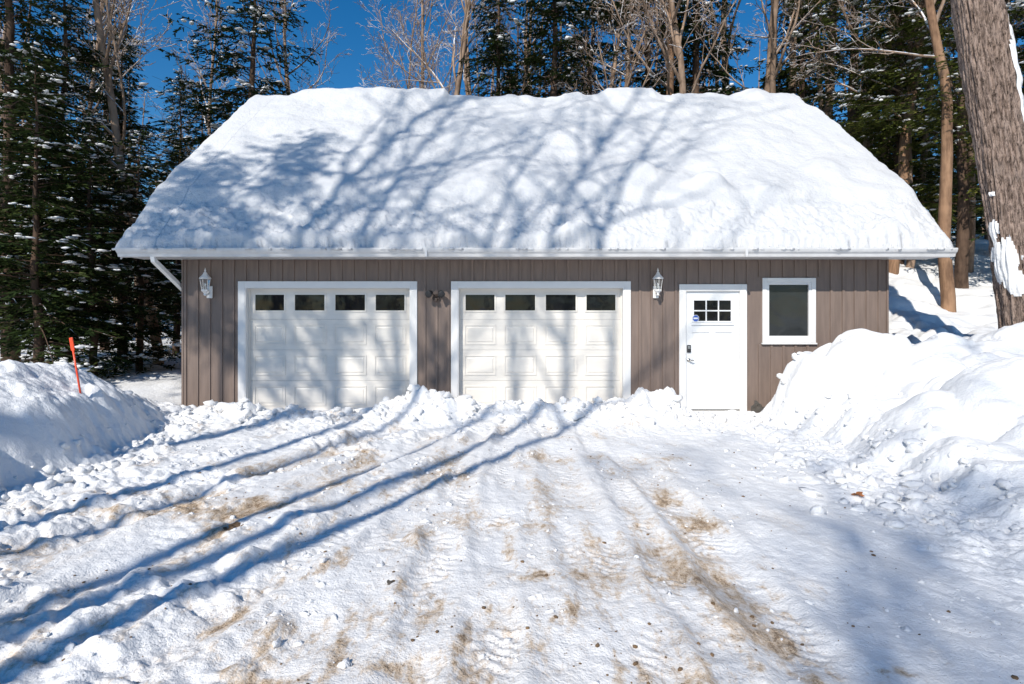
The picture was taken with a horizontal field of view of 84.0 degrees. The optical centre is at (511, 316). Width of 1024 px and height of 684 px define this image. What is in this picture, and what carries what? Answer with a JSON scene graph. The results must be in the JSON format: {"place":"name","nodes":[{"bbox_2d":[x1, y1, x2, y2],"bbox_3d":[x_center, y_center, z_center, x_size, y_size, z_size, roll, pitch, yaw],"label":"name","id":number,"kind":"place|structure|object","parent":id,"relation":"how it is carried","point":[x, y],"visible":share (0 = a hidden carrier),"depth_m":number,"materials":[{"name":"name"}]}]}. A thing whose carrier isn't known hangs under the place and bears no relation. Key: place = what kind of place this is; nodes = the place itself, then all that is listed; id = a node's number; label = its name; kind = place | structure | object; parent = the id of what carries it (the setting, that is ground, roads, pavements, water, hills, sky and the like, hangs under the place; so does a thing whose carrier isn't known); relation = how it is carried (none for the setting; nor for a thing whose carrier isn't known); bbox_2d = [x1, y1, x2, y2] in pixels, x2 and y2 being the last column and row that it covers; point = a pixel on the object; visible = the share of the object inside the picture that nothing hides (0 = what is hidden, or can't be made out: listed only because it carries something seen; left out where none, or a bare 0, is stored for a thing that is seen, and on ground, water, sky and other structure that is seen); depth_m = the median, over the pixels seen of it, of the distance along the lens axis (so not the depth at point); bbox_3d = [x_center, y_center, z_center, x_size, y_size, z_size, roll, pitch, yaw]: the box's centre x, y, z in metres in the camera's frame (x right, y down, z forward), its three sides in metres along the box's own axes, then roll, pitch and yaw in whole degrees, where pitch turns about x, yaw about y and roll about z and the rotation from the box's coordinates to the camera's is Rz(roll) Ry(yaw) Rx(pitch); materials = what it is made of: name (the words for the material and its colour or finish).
{"place":"outdoors","nodes":[
{"label":"outdoors","id":0,"kind":"place"},
{"bbox_2d":[0,234,1023,683],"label":"ground","id":1,"kind":"structure","parent":0,"point":[826,564],"depth_m":3.84,"materials":[{"name":"white snow"}]},
{"bbox_2d":[0,46,71,330],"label":"conifer tree","id":2,"kind":"object","parent":1,"relation":"on","point":[20,211],"visible":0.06,"depth_m":15.59,"materials":[{"name":"green plant"}]},
{"bbox_2d":[0,1,78,170],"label":"bare tree","id":3,"kind":"object","parent":1,"relation":"on","point":[3,35],"visible":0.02,"depth_m":20.48,"materials":[{"name":"plant"}]},
{"bbox_2d":[0,0,137,361],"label":"conifer tree","id":4,"kind":"object","parent":1,"relation":"on","point":[9,58],"visible":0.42,"depth_m":12.50,"materials":[{"name":"green plant"}]},
{"bbox_2d":[0,41,140,376],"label":"young conifer","id":5,"kind":"object","parent":1,"relation":"on","point":[37,335],"visible":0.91,"depth_m":10.60,"materials":[{"name":"green plant"}]},
{"bbox_2d":[0,0,159,362],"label":"conifer tree","id":6,"kind":"object","parent":1,"relation":"on","point":[83,51],"visible":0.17,"depth_m":13.95,"materials":[{"name":"green plant"}]},
{"bbox_2d":[0,359,175,485],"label":"snow bank","id":7,"kind":"structure","parent":1,"relation":"on","point":[46,409],"depth_m":6.37,"materials":[{"name":"white snow"}]},
{"bbox_2d":[69,337,81,393],"bbox_3d":[-5.241,0.690,6.850,0.044,0.890,0.022,-10,0,0],"label":"marker stake","id":8,"kind":"object","parent":7,"relation":"on","point":[71,341],"visible":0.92,"depth_m":6.84,"materials":[{"name":"orange plastic"}]},
{"bbox_2d":[0,116,180,378],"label":"young conifer","id":9,"kind":"object","parent":1,"relation":"on","point":[91,291],"visible":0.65,"depth_m":11.75,"materials":[{"name":"green plant"}]},
{"bbox_2d":[0,0,181,363],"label":"bare tree","id":10,"kind":"object","parent":1,"relation":"on","point":[114,131],"visible":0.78,"depth_m":13.98,"materials":[{"name":"brown plant"}]},
{"bbox_2d":[52,1,152,349],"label":"conifer tree","id":11,"kind":"object","parent":1,"relation":"on","point":[113,21],"visible":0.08,"depth_m":20.83,"materials":[{"name":"green plant"}]},
{"bbox_2d":[0,0,220,358],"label":"bare tree","id":12,"kind":"object","parent":1,"relation":"on","point":[94,82],"visible":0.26,"depth_m":18.58,"materials":[{"name":"brown plant"}]},
{"bbox_2d":[45,129,183,374],"bbox_3d":[-8.703,-1.294,13.001,3.291,6.073,3.194,0,0,-28],"label":"young conifer","id":13,"kind":"object","parent":1,"relation":"on","point":[136,208],"visible":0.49,"depth_m":13.01,"materials":[{"name":"green plant"}]},
{"bbox_2d":[70,22,180,359],"bbox_3d":[-10.596,-3.256,15.544,3.742,9.448,3.693,0,0,-25],"label":"conifer tree","id":14,"kind":"object","parent":1,"relation":"on","point":[118,93],"visible":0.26,"depth_m":15.47,"materials":[{"name":"green plant"}]},
{"bbox_2d":[72,0,258,172],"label":"bare tree","id":15,"kind":"object","parent":1,"relation":"on","point":[214,46],"visible":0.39,"depth_m":22.92,"materials":[{"name":"plant"}]},
{"bbox_2d":[144,68,202,353],"bbox_3d":[-10.695,-3.216,18.011,3.103,9.245,2.946,0,0,14],"label":"conifer tree","id":16,"kind":"object","parent":1,"relation":"on","point":[181,153],"visible":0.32,"depth_m":17.97,"materials":[{"name":"green plant"}]},
{"bbox_2d":[163,73,221,314],"bbox_3d":[-12.852,-4.355,24.016,3.965,11.813,3.764,0,0,-11],"label":"conifer tree","id":17,"kind":"object","parent":1,"relation":"on","point":[198,82],"visible":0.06,"depth_m":23.82,"materials":[{"name":"green plant"}]},
{"bbox_2d":[104,0,323,193],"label":"conifer tree","id":18,"kind":"object","parent":1,"relation":"on","point":[256,15],"visible":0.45,"depth_m":18.83,"materials":[{"name":"green plant"}]},
{"bbox_2d":[223,521,243,529],"bbox_3d":[-2.126,1.610,4.337,0.168,0.074,0.102,0,0,0],"label":"dirt clod","id":19,"kind":"object","parent":1,"relation":"on","point":[236,524],"visible":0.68,"depth_m":4.33,"materials":[{"name":"brown soil"}]},
{"bbox_2d":[233,0,350,95],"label":"bare tree","id":20,"kind":"object","parent":1,"relation":"on","point":[286,80],"visible":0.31,"depth_m":22.16,"materials":[{"name":"plant"}]},
{"bbox_2d":[355,0,462,94],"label":"bare tree","id":21,"kind":"object","parent":1,"relation":"on","point":[416,47],"visible":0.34,"depth_m":25.53,"materials":[{"name":"brown plant"}]},
{"bbox_2d":[356,0,474,92],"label":"bare tree","id":22,"kind":"object","parent":1,"relation":"on","point":[422,35],"visible":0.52,"depth_m":25.66,"materials":[{"name":"brown plant"}]},
{"bbox_2d":[358,0,541,96],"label":"bare tree","id":23,"kind":"object","parent":1,"relation":"on","point":[465,80],"visible":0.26,"depth_m":24.86,"materials":[{"name":"brown plant"}]},
{"bbox_2d":[366,0,583,95],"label":"bare tree","id":24,"kind":"object","parent":1,"relation":"on","point":[465,25],"visible":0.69,"depth_m":22.55,"materials":[{"name":"brown plant"}]},
{"bbox_2d":[455,0,548,96],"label":"conifer tree","id":25,"kind":"object","parent":1,"relation":"on","point":[496,48],"visible":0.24,"depth_m":21.59,"materials":[{"name":"green plant"}]},
{"bbox_2d":[0,0,1014,340],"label":"forest","id":26,"kind":"object","parent":1,"relation":"on","point":[658,66],"visible":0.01,"depth_m":30.26,"materials":[{"name":"green plant"}]},
{"bbox_2d":[0,338,1023,683],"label":"snow crumbs","id":27,"kind":"object","parent":1,"relation":"on","point":[890,500],"visible":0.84,"depth_m":5.91,"materials":[{"name":"white snow"}]},
{"bbox_2d":[3,423,1020,683],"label":"dirt crumbs","id":28,"kind":"object","parent":1,"relation":"on","point":[635,663],"visible":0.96,"depth_m":3.05,"materials":[{"name":"brown soil"}]},
{"bbox_2d":[478,0,576,94],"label":"bare tree","id":29,"kind":"object","parent":1,"relation":"on","point":[522,40],"visible":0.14,"depth_m":25.72,"materials":[{"name":"plant"}]},
{"bbox_2d":[115,247,957,410],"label":"garage","id":30,"kind":"structure","parent":1,"relation":"on","point":[725,329],"depth_m":9.65,"materials":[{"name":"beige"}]},
{"bbox_2d":[199,268,212,297],"bbox_3d":[-5.118,-0.565,9.509,0.164,0.504,0.244,0,0,0],"label":"wall lantern","id":31,"kind":"object","parent":30,"relation":"attached to","point":[205,278],"depth_m":9.45,"materials":[{"name":"white paint"}]},
{"bbox_2d":[250,290,408,409],"bbox_3d":[-3.124,0.591,9.773,2.775,2.138,0.054,0,0,0],"label":"garage door","id":32,"kind":"structure","parent":30,"relation":"in","point":[310,349],"depth_m":9.76,"materials":[{"name":"white metal"}]},
{"bbox_2d":[425,290,444,301],"bbox_3d":[-1.282,-0.348,9.529,0.334,0.195,0.204,0,0,0],"label":"security light","id":33,"kind":"object","parent":30,"relation":"attached to","point":[436,297],"visible":1,"depth_m":9.47,"materials":[{"name":"brown plastic"}]},
{"bbox_2d":[112,86,953,249],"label":"roof snow","id":34,"kind":"structure","parent":30,"relation":"on","point":[389,168],"depth_m":10.15,"materials":[{"name":"white snow"}]},
{"bbox_2d":[461,290,619,403],"bbox_3d":[0.489,0.591,9.773,2.785,2.138,0.054,0,0,0],"label":"garage door","id":35,"kind":"structure","parent":30,"relation":"in","point":[524,345],"depth_m":9.76,"materials":[{"name":"white metal"}]},
{"bbox_2d":[652,269,662,297],"bbox_3d":[2.434,-0.565,9.509,0.164,0.504,0.244,0,0,0],"label":"wall lantern","id":36,"kind":"object","parent":30,"relation":"attached to","point":[657,278],"depth_m":9.45,"materials":[{"name":"white paint"}]},
{"bbox_2d":[686,291,739,410],"bbox_3d":[3.407,0.594,9.672,0.913,2.052,0.126,0,0,0],"label":"entry door","id":37,"kind":"structure","parent":30,"relation":"in","point":[712,317],"depth_m":9.67,"materials":[{"name":"white"}]},
{"bbox_2d":[761,278,816,343],"bbox_3d":[4.695,-0.095,9.655,0.931,1.124,0.110,0,0,0],"label":"window","id":38,"kind":"structure","parent":30,"relation":"in","point":[788,304],"depth_m":9.67,"materials":[{"name":"white paint"}]},
{"bbox_2d":[492,0,619,97],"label":"conifer tree","id":39,"kind":"object","parent":1,"relation":"on","point":[554,10],"visible":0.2,"depth_m":20.70,"materials":[{"name":"green plant"}]},
{"bbox_2d":[535,0,632,94],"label":"conifer tree","id":40,"kind":"object","parent":1,"relation":"on","point":[599,77],"visible":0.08,"depth_m":23.73,"materials":[{"name":"green plant"}]},
{"bbox_2d":[553,0,682,94],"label":"bare tree","id":41,"kind":"object","parent":1,"relation":"on","point":[627,67],"visible":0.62,"depth_m":20.01,"materials":[{"name":"brown plant"}]},
{"bbox_2d":[536,0,700,97],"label":"bare tree","id":42,"kind":"object","parent":1,"relation":"on","point":[615,65],"visible":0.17,"depth_m":21.15,"materials":[{"name":"brown plant"}]},
{"bbox_2d":[585,0,730,94],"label":"conifer tree","id":43,"kind":"object","parent":1,"relation":"on","point":[618,5],"visible":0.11,"depth_m":20.52,"materials":[{"name":"green plant"}]},
{"bbox_2d":[591,0,726,94],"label":"bare tree","id":44,"kind":"object","parent":1,"relation":"on","point":[668,46],"visible":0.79,"depth_m":18.95,"materials":[{"name":"orange plant"}]},
{"bbox_2d":[615,0,741,93],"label":"bare tree","id":45,"kind":"object","parent":1,"relation":"on","point":[676,36],"visible":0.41,"depth_m":18.64,"materials":[{"name":"brown plant"}]},
{"bbox_2d":[644,0,763,95],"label":"conifer tree","id":46,"kind":"object","parent":1,"relation":"on","point":[716,70],"visible":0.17,"depth_m":20.39,"materials":[{"name":"green plant"}]},
{"bbox_2d":[689,0,744,90],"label":"bare tree","id":47,"kind":"object","parent":1,"relation":"on","point":[731,25],"visible":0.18,"depth_m":22.70,"materials":[{"name":"brown plant"}]},
{"bbox_2d":[751,400,764,412],"bbox_3d":[4.115,1.495,9.434,0.231,0.218,0.252,0,0,-42],"label":"rock","id":48,"kind":"object","parent":1,"relation":"on","point":[756,407],"visible":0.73,"depth_m":9.38,"materials":[{"name":"stone"}]},
{"bbox_2d":[727,0,812,94],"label":"bare tree","id":49,"kind":"object","parent":1,"relation":"on","point":[787,51],"visible":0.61,"depth_m":26.00,"materials":[{"name":"brown plant"}]},
{"bbox_2d":[689,0,881,92],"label":"bare tree","id":50,"kind":"object","parent":1,"relation":"on","point":[772,31],"visible":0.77,"depth_m":19.00,"materials":[{"name":"brown plant"}]},
{"bbox_2d":[754,0,865,92],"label":"bare tree","id":51,"kind":"object","parent":1,"relation":"on","point":[767,85],"visible":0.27,"depth_m":22.86,"materials":[{"name":"brown plant"}]},
{"bbox_2d":[786,0,837,119],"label":"bare tree","id":52,"kind":"object","parent":1,"relation":"on","point":[829,90],"visible":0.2,"depth_m":21.66,"materials":[{"name":"grey plant"}]},
{"bbox_2d":[763,0,862,125],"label":"conifer tree","id":53,"kind":"object","parent":1,"relation":"on","point":[781,78],"visible":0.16,"depth_m":25.00,"materials":[{"name":"green plant"}]},
{"bbox_2d":[779,0,886,151],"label":"bare tree","id":54,"kind":"object","parent":1,"relation":"on","point":[865,143],"visible":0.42,"depth_m":18.56,"materials":[{"name":"plant"}]},
{"bbox_2d":[851,491,863,496],"bbox_3d":[3.039,1.561,5.002,0.124,0.035,0.078,0,0,0],"label":"dead leaf","id":55,"kind":"object","parent":1,"relation":"on","point":[859,493],"visible":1,"depth_m":5.00,"materials":[{"name":"brown plant"}]},
{"bbox_2d":[753,0,966,162],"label":"conifer tree","id":56,"kind":"object","parent":1,"relation":"on","point":[843,43],"visible":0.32,"depth_m":19.55,"materials":[{"name":"green plant"}]},
{"bbox_2d":[772,0,956,311],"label":"bare tree","id":57,"kind":"object","parent":1,"relation":"on","point":[947,286],"visible":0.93,"depth_m":14.18,"materials":[{"name":"orange plant"}]},
{"bbox_2d":[785,0,951,267],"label":"bare tree","id":58,"kind":"object","parent":1,"relation":"on","point":[910,263],"visible":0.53,"depth_m":17.16,"materials":[{"name":"plant"}]},
{"bbox_2d":[839,1,949,136],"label":"bare tree","id":59,"kind":"object","parent":1,"relation":"on","point":[868,43],"visible":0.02,"depth_m":24.79,"materials":[{"name":"grey plant"}]},
{"bbox_2d":[769,321,1023,504],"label":"snow bank","id":60,"kind":"structure","parent":1,"relation":"on","point":[969,390],"depth_m":7.03,"materials":[{"name":"white snow"}]},
{"bbox_2d":[950,0,1023,328],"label":"maple tree","id":61,"kind":"object","parent":60,"relation":"on","point":[990,73],"visible":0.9,"depth_m":8.46,"materials":[{"name":"brown plant"}]},
{"bbox_2d":[828,0,983,263],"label":"conifer tree","id":62,"kind":"object","parent":1,"relation":"on","point":[879,90],"visible":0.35,"depth_m":17.37,"materials":[{"name":"green plant"}]},
{"bbox_2d":[867,0,950,163],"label":"bare tree","id":63,"kind":"object","parent":1,"relation":"on","point":[882,154],"visible":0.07,"depth_m":18.54,"materials":[{"name":"plant"}]},
{"bbox_2d":[797,0,1023,259],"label":"bare tree","id":64,"kind":"object","parent":1,"relation":"on","point":[924,136],"visible":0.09,"depth_m":18.57,"materials":[{"name":"plant"}]},
{"bbox_2d":[887,1,955,274],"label":"bare tree","id":65,"kind":"object","parent":1,"relation":"on","point":[904,175],"visible":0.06,"depth_m":16.73,"materials":[{"name":"orange plant"}]},
{"bbox_2d":[888,74,957,234],"bbox_3d":[13.523,-5.248,19.595,3.137,6.507,3.232,0,0,-32],"label":"young conifer","id":66,"kind":"object","parent":1,"relation":"on","point":[935,166],"visible":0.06,"depth_m":19.18,"materials":[{"name":"green plant"}]},
{"bbox_2d":[836,0,1023,272],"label":"bare tree","id":67,"kind":"object","parent":1,"relation":"on","point":[971,245],"visible":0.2,"depth_m":16.80,"materials":[{"name":"plant"}]},
{"bbox_2d":[839,0,1023,288],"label":"conifer tree","id":68,"kind":"object","parent":1,"relation":"on","point":[961,277],"visible":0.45,"depth_m":15.40,"materials":[{"name":"green plant"}]},
{"bbox_2d":[929,82,983,234],"bbox_3d":[17.154,-6.351,21.820,3.771,7.592,3.660,0,0,-11],"label":"young conifer","id":69,"kind":"object","parent":1,"relation":"on","point":[977,223],"visible":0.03,"depth_m":21.87,"materials":[{"name":"green plant"}]},
{"bbox_2d":[892,0,1023,241],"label":"conifer tree","id":70,"kind":"object","parent":1,"relation":"on","point":[1019,34],"visible":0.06,"depth_m":18.21,"materials":[{"name":"green plant"}]},
{"bbox_2d":[950,0,1019,239],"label":"bare tree","id":71,"kind":"object","parent":1,"relation":"on","point":[985,236],"visible":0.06,"depth_m":19.97,"materials":[{"name":"grey plant"}]},
{"bbox_2d":[953,0,1023,241],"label":"conifer tree","id":72,"kind":"object","parent":1,"relation":"on","point":[960,89],"visible":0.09,"depth_m":14.77,"materials":[{"name":"green plant"}]},
{"bbox_2d":[0,0,1023,282],"label":"sky","id":73,"kind":"structure","parent":0,"point":[346,73],"materials":[{"name":"blue"}]}
]}

